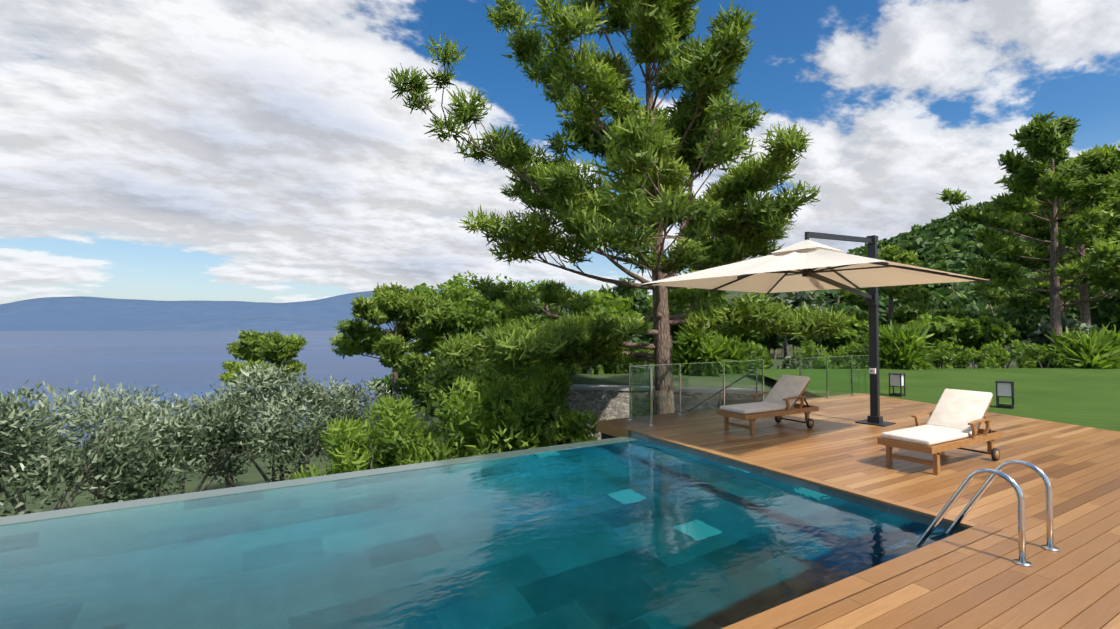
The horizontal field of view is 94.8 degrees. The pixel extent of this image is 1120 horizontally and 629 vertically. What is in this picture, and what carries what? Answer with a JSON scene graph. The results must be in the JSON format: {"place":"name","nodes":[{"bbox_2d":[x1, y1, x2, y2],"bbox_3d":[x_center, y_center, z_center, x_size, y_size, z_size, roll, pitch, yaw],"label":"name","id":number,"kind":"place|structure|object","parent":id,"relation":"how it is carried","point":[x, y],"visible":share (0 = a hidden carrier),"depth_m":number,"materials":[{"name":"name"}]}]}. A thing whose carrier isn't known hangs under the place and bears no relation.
{"place":"outdoors","nodes":[
{"label":"outdoors","id":0,"kind":"place"},
{"bbox_2d":[0,330,437,449],"bbox_3d":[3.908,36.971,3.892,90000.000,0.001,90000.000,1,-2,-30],"label":"sea water","id":1,"kind":"structure","parent":0,"point":[182,363],"depth_m":548.11,"materials":[{"name":"blue liquid"}]},
{"bbox_2d":[0,289,567,330],"bbox_3d":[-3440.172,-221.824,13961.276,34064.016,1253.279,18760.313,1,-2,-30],"label":"distant mountains","id":2,"kind":"structure","parent":0,"point":[74,313],"depth_m":9233.69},
{"bbox_2d":[0,290,1049,515],"bbox_3d":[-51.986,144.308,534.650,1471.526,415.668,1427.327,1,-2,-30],"label":"lawn","id":3,"kind":"structure","parent":0,"point":[252,476],"depth_m":24.04,"materials":[{"name":"green plant"}]},
{"bbox_2d":[0,411,58,504],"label":"shrub","id":4,"kind":"object","parent":3,"relation":"on","point":[21,455],"visible":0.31,"depth_m":10.20,"materials":[{"name":"green plant"}]},
{"bbox_2d":[0,403,81,503],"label":"shrub","id":5,"kind":"object","parent":3,"relation":"on","point":[56,480],"visible":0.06,"depth_m":13.48,"materials":[{"name":"green plant"}]},
{"bbox_2d":[1,382,202,503],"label":"shrub","id":6,"kind":"object","parent":3,"relation":"on","point":[119,404],"visible":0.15,"depth_m":16.08,"materials":[{"name":"green plant"}]},
{"bbox_2d":[0,375,220,516],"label":"shrub","id":7,"kind":"object","parent":3,"relation":"on","point":[12,418],"visible":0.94,"depth_m":10.19,"materials":[{"name":"green plant"}]},
{"bbox_2d":[81,393,257,503],"bbox_3d":[-9.829,4.181,13.161,3.895,4.347,3.808,-1,-2,31],"label":"shrub","id":8,"kind":"object","parent":3,"relation":"on","point":[219,459],"visible":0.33,"depth_m":13.01,"materials":[{"name":"green plant"}]},
{"bbox_2d":[163,372,303,487],"bbox_3d":[-12.212,4.540,18.583,5.000,5.005,4.676,0,-2,9],"label":"shrub","id":9,"kind":"object","parent":3,"relation":"on","point":[231,481],"visible":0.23,"depth_m":18.23,"materials":[{"name":"green plant"}]},
{"bbox_2d":[217,329,307,410],"bbox_3d":[-22.893,5.403,39.954,6.129,8.722,7.188,1,-2,-30],"label":"pine tree","id":10,"kind":"object","parent":3,"relation":"on","point":[277,348],"visible":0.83,"depth_m":39.28,"materials":[{"name":"green plant"}]},
{"bbox_2d":[189,361,365,482],"bbox_3d":[-7.534,3.781,13.993,3.807,5.152,3.709,0,-1,0],"label":"shrub","id":11,"kind":"object","parent":3,"relation":"on","point":[281,401],"visible":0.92,"depth_m":13.28,"materials":[{"name":"green plant"}]},
{"bbox_2d":[277,378,405,462],"bbox_3d":[-7.840,4.591,18.990,4.611,4.635,4.849,0,-1,4],"label":"shrub","id":12,"kind":"object","parent":3,"relation":"on","point":[357,394],"visible":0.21,"depth_m":18.92,"materials":[{"name":"green plant"}]},
{"bbox_2d":[284,393,452,479],"bbox_3d":[-4.515,4.140,12.133,4.816,4.371,4.514,-1,-2,32],"label":"lentisk shrub","id":13,"kind":"object","parent":3,"relation":"on","point":[344,446],"visible":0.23,"depth_m":12.16,"materials":[{"name":"green plant"}]},
{"bbox_2d":[329,282,457,419],"bbox_3d":[-9.514,2.718,30.228,7.100,9.576,7.264,1,-2,-30],"label":"pine tree","id":14,"kind":"object","parent":3,"relation":"on","point":[423,322],"visible":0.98,"depth_m":29.46,"materials":[{"name":"green plant"}]},
{"bbox_2d":[393,348,449,432],"bbox_3d":[-6.157,4.674,30.388,5.324,5.337,6.558,-1,-2,35],"label":"tree","id":15,"kind":"object","parent":3,"relation":"on","point":[420,390],"visible":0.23,"depth_m":29.17,"materials":[{"name":"green plant"}]},
{"bbox_2d":[416,401,445,432],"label":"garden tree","id":16,"kind":"object","parent":3,"relation":"on","point":[425,406],"depth_m":30.00,"materials":[{"name":"green plant"}]},
{"bbox_2d":[410,270,481,354],"bbox_3d":[-8.150,0.064,38.370,6.972,6.831,6.300,1,-2,-30],"label":"tree","id":17,"kind":"object","parent":3,"relation":"on","point":[455,288],"visible":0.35,"depth_m":36.82,"materials":[{"name":"green plant"}]},
{"bbox_2d":[341,370,569,469],"bbox_3d":[-2.590,4.107,13.956,6.863,5.210,7.232,-1,-2,32],"label":"lentisk shrub","id":18,"kind":"object","parent":3,"relation":"on","point":[461,413],"visible":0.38,"depth_m":12.99,"materials":[{"name":"green plant"}]},
{"bbox_2d":[420,357,538,423],"bbox_3d":[-3.263,4.054,22.259,4.424,4.503,5.553,0,-2,14],"label":"slope tree","id":19,"kind":"object","parent":3,"relation":"on","point":[446,376],"visible":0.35,"depth_m":20.89,"materials":[{"name":"green plant"}]},
{"bbox_2d":[446,292,565,341],"bbox_3d":[-3.347,1.347,30.803,7.568,5.853,5.834,1,-2,-30],"label":"tree","id":20,"kind":"object","parent":3,"relation":"on","point":[484,310],"visible":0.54,"depth_m":28.79,"materials":[{"name":"green plant"}]},
{"bbox_2d":[453,362,569,438],"bbox_3d":[-1.250,3.714,19.158,5.701,5.175,5.982,1,-2,-30],"label":"lentisk shrub","id":21,"kind":"object","parent":3,"relation":"on","point":[531,373],"visible":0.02,"depth_m":18.95,"materials":[{"name":"green plant"}]},
{"bbox_2d":[466,274,563,312],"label":"tree","id":22,"kind":"object","parent":3,"relation":"on","point":[538,284],"visible":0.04,"depth_m":36.57,"materials":[{"name":"green plant"}]},
{"bbox_2d":[447,368,605,457],"bbox_3d":[-0.865,3.546,14.698,4.742,3.977,4.522,1,-2,-30],"label":"lentisk shrub","id":23,"kind":"object","parent":3,"relation":"on","point":[573,428],"visible":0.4,"depth_m":14.10,"materials":[{"name":"green plant"}]},
{"bbox_2d":[473,363,582,385],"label":"tree","id":24,"kind":"object","parent":3,"relation":"on","point":[561,369],"depth_m":23.41,"materials":[{"name":"green plant"}]},
{"bbox_2d":[544,359,582,375],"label":"garden shrub","id":25,"kind":"object","parent":3,"relation":"on","point":[572,369],"visible":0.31,"depth_m":23.86,"materials":[{"name":"green plant"}]},
{"bbox_2d":[581,364,596,373],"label":"shrub","id":26,"kind":"object","parent":3,"relation":"on","point":[589,370],"visible":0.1,"depth_m":24.21,"materials":[{"name":"green plant"}]},
{"bbox_2d":[551,384,628,439],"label":"stone wall","id":27,"kind":"structure","parent":3,"relation":"on","point":[608,402],"depth_m":16.31,"materials":[{"name":"grey stone"}]},
{"bbox_2d":[569,290,642,322],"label":"garden tree","id":28,"kind":"object","parent":3,"relation":"on","point":[604,302],"visible":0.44,"depth_m":26.45,"materials":[{"name":"green plant"}]},
{"bbox_2d":[581,341,638,374],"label":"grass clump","id":29,"kind":"object","parent":3,"relation":"on","point":[601,369],"visible":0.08,"depth_m":24.25,"materials":[{"name":"green plant"}]},
{"bbox_2d":[386,0,855,378],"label":"pine tree","id":30,"kind":"object","parent":3,"relation":"on","point":[653,153],"visible":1,"depth_m":13.60,"materials":[{"name":"green plant"}]},
{"bbox_2d":[635,342,653,364],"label":"garden shrub","id":31,"kind":"object","parent":3,"relation":"on","point":[649,360],"visible":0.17,"depth_m":25.06,"materials":[{"name":"green plant"}]},
{"bbox_2d":[646,287,729,336],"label":"garden tree","id":32,"kind":"object","parent":3,"relation":"on","point":[674,310],"visible":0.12,"depth_m":27.38,"materials":[{"name":"green plant"}]},
{"bbox_2d":[597,399,798,438],"bbox_3d":[-0.232,2.125,1.993,27.910,0.430,13.424,1,-2,-30],"label":"deck substructure","id":33,"kind":"object","parent":3,"relation":"on","point":[607,431],"visible":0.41,"depth_m":9.88,"materials":[{"name":"brown"}]},
{"bbox_2d":[600,393,1119,628],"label":"deck planks","id":34,"kind":"object","parent":33,"relation":"on","point":[974,576],"visible":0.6,"depth_m":5.29,"materials":[{"name":"brown wood"}]},
{"bbox_2d":[0,431,968,532],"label":"pool edge","id":35,"kind":"object","parent":34,"relation":"in","point":[99,508],"visible":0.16,"depth_m":6.39,"materials":[{"name":"grey stone"}]},
{"bbox_2d":[0,439,955,628],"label":"pool water","id":36,"kind":"structure","parent":35,"relation":"in","point":[638,534],"depth_m":4.55,"materials":[{"name":"teal liquid"}]},
{"bbox_2d":[627,355,869,425],"bbox_3d":[5.323,1.626,12.209,8.720,1.100,0.750,1,-2,-30],"label":"glass balustrade","id":37,"kind":"object","parent":34,"relation":"on","point":[665,389],"visible":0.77,"depth_m":11.56,"materials":[{"name":"clear glass"}]},
{"bbox_2d":[717,375,818,435],"bbox_3d":[3.851,1.635,9.499,1.980,0.941,0.752,1,-2,-30],"label":"sun lounger","id":38,"kind":"object","parent":34,"relation":"on","point":[785,393],"visible":1,"depth_m":9.43,"materials":[{"name":"white fabric"}]},
{"bbox_2d":[640,232,991,426],"bbox_3d":[4.453,0.256,8.812,4.720,3.659,3.920,1,-2,-37],"label":"cantilever parasol","id":39,"kind":"object","parent":34,"relation":"on","point":[806,264],"visible":1,"depth_m":9.02,"materials":[{"name":"fabric"}]},
{"bbox_2d":[877,389,1002,475],"bbox_3d":[5.304,1.573,7.151,1.980,0.941,0.752,1,-2,-30],"label":"sun lounger","id":40,"kind":"object","parent":34,"relation":"on","point":[957,418],"visible":1,"depth_m":7.10,"materials":[{"name":"white fabric"}]},
{"bbox_2d":[916,460,1058,566],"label":"pool ladder rails","id":41,"kind":"object","parent":34,"relation":"on","point":[995,473],"visible":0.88,"depth_m":4.34,"materials":[{"name":"silver metal"}]},
{"bbox_2d":[671,315,735,363],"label":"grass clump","id":42,"kind":"object","parent":3,"relation":"on","point":[694,348],"visible":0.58,"depth_m":23.49,"materials":[{"name":"green plant"}]},
{"bbox_2d":[713,331,755,360],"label":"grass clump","id":43,"kind":"object","parent":3,"relation":"on","point":[736,346],"visible":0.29,"depth_m":24.72,"materials":[{"name":"green plant"}]},
{"bbox_2d":[719,325,765,342],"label":"shrub","id":44,"kind":"object","parent":3,"relation":"on","point":[746,337],"visible":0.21,"depth_m":28.71,"materials":[{"name":"green plant"}]},
{"bbox_2d":[366,194,1119,413],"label":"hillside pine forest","id":45,"kind":"object","parent":3,"relation":"on","point":[949,243],"visible":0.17,"depth_m":89.43,"materials":[{"name":"green plant"}]},
{"bbox_2d":[739,339,773,368],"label":"garden shrub","id":46,"kind":"object","parent":3,"relation":"on","point":[760,355],"visible":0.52,"depth_m":24.81,"materials":[{"name":"green plant"}]},
{"bbox_2d":[747,290,826,358],"bbox_3d":[13.148,0.543,29.987,4.531,4.481,3.854,1,-2,-30],"label":"garden tree","id":47,"kind":"object","parent":3,"relation":"on","point":[797,299],"visible":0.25,"depth_m":29.10,"materials":[{"name":"green plant"}]},
{"bbox_2d":[777,355,798,368],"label":"shrub","id":48,"kind":"object","parent":3,"relation":"on","point":[787,362],"visible":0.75,"depth_m":24.39,"materials":[{"name":"green plant"}]},
{"bbox_2d":[792,339,827,367],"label":"garden shrub","id":49,"kind":"object","parent":3,"relation":"on","point":[807,351],"visible":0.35,"depth_m":24.38,"materials":[{"name":"green plant"}]},
{"bbox_2d":[819,348,844,356],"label":"garden shrub","id":50,"kind":"object","parent":3,"relation":"on","point":[835,353],"visible":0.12,"depth_m":24.97,"materials":[{"name":"green plant"}]},
{"bbox_2d":[823,314,868,352],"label":"garden tree","id":51,"kind":"object","parent":3,"relation":"on","point":[848,336],"visible":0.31,"depth_m":31.76,"materials":[{"name":"green plant"}]},
{"bbox_2d":[834,341,863,355],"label":"garden shrub","id":52,"kind":"object","parent":3,"relation":"on","point":[853,349],"visible":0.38,"depth_m":25.12,"materials":[{"name":"green plant"}]},
{"bbox_2d":[855,319,937,369],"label":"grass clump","id":53,"kind":"object","parent":3,"relation":"on","point":[899,348],"visible":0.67,"depth_m":23.69,"materials":[{"name":"green plant"}]},
{"bbox_2d":[836,243,968,333],"bbox_3d":[21.913,-0.259,33.828,6.669,8.763,5.627,0,-1,-2],"label":"garden pine","id":54,"kind":"object","parent":3,"relation":"on","point":[913,298],"visible":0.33,"depth_m":33.10,"materials":[{"name":"green plant"}]},
{"bbox_2d":[901,312,965,355],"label":"garden tree","id":55,"kind":"object","parent":3,"relation":"on","point":[947,328],"visible":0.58,"depth_m":29.44,"materials":[{"name":"green plant"}]},
{"bbox_2d":[924,340,957,368],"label":"garden shrub","id":56,"kind":"object","parent":3,"relation":"on","point":[942,361],"visible":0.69,"depth_m":25.30,"materials":[{"name":"green plant"}]},
{"bbox_2d":[950,344,1004,368],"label":"garden shrub","id":57,"kind":"object","parent":3,"relation":"on","point":[965,357],"visible":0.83,"depth_m":25.15,"materials":[{"name":"green plant"}]},
{"bbox_2d":[957,315,1021,363],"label":"shrub","id":58,"kind":"object","parent":3,"relation":"on","point":[980,330],"visible":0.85,"depth_m":29.24,"materials":[{"name":"green plant"}]},
{"bbox_2d":[976,339,1036,367],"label":"garden shrub","id":59,"kind":"object","parent":3,"relation":"on","point":[1002,354],"visible":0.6,"depth_m":25.09,"materials":[{"name":"green plant"}]},
{"bbox_2d":[936,111,1119,346],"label":"garden pine","id":60,"kind":"object","parent":3,"relation":"on","point":[1030,185],"visible":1,"depth_m":27.71,"materials":[{"name":"green plant"}]},
{"bbox_2d":[967,170,1119,315],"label":"garden pine","id":61,"kind":"object","parent":3,"relation":"on","point":[991,294],"visible":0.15,"depth_m":36.10,"materials":[{"name":"green plant"}]},
{"bbox_2d":[1016,343,1072,367],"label":"garden shrub","id":62,"kind":"object","parent":3,"relation":"on","point":[1034,357],"visible":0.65,"depth_m":25.06,"materials":[{"name":"green plant"}]},
{"bbox_2d":[999,143,1119,324],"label":"garden pine","id":63,"kind":"object","parent":3,"relation":"on","point":[1041,230],"visible":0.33,"depth_m":30.51,"materials":[{"name":"green plant"}]},
{"bbox_2d":[1024,316,1106,347],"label":"shrub","id":64,"kind":"object","parent":3,"relation":"on","point":[1040,338],"visible":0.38,"depth_m":28.68,"materials":[{"name":"green plant"}]},
{"bbox_2d":[1042,323,1119,357],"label":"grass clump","id":65,"kind":"object","parent":3,"relation":"on","point":[1101,335],"depth_m":25.28,"materials":[{"name":"green plant"}]},
{"bbox_2d":[1093,324,1119,355],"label":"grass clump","id":66,"kind":"object","parent":3,"relation":"on","point":[1117,337],"visible":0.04,"depth_m":25.70,"materials":[{"name":"green plant"}]},
{"bbox_2d":[1101,297,1119,333],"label":"garden tree","id":67,"kind":"object","parent":3,"relation":"on","point":[1114,318],"visible":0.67,"depth_m":30.61,"materials":[{"name":"green plant"}]},
{"bbox_2d":[0,0,1119,303],"label":"sky","id":68,"kind":"structure","parent":0,"point":[159,150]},
{"bbox_2d":[764,368,1119,431],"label":"lawn ground","id":69,"kind":"structure","parent":0,"point":[1088,397],"depth_m":15.95,"materials":[{"name":"green plant"}]},
{"bbox_2d":[888,373,905,396],"bbox_3d":[9.310,1.938,14.213,0.320,0.620,0.320,1,-2,-38],"label":"garden lantern","id":70,"kind":"object","parent":69,"relation":"on","point":[896,379],"visible":1,"depth_m":14.15,"materials":[{"name":"grey metal"}]},
{"bbox_2d":[995,380,1014,408],"bbox_3d":[10.481,1.883,12.118,0.320,0.620,0.320,1,-2,-44],"label":"garden lantern","id":71,"kind":"object","parent":69,"relation":"on","point":[1004,388],"visible":1,"depth_m":12.06,"materials":[{"name":"grey metal"}]},
{"bbox_2d":[1037,326,1119,368],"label":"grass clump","id":72,"kind":"object","parent":69,"relation":"on","point":[1083,351],"visible":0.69,"depth_m":24.18,"materials":[{"name":"green plant"}]}
]}

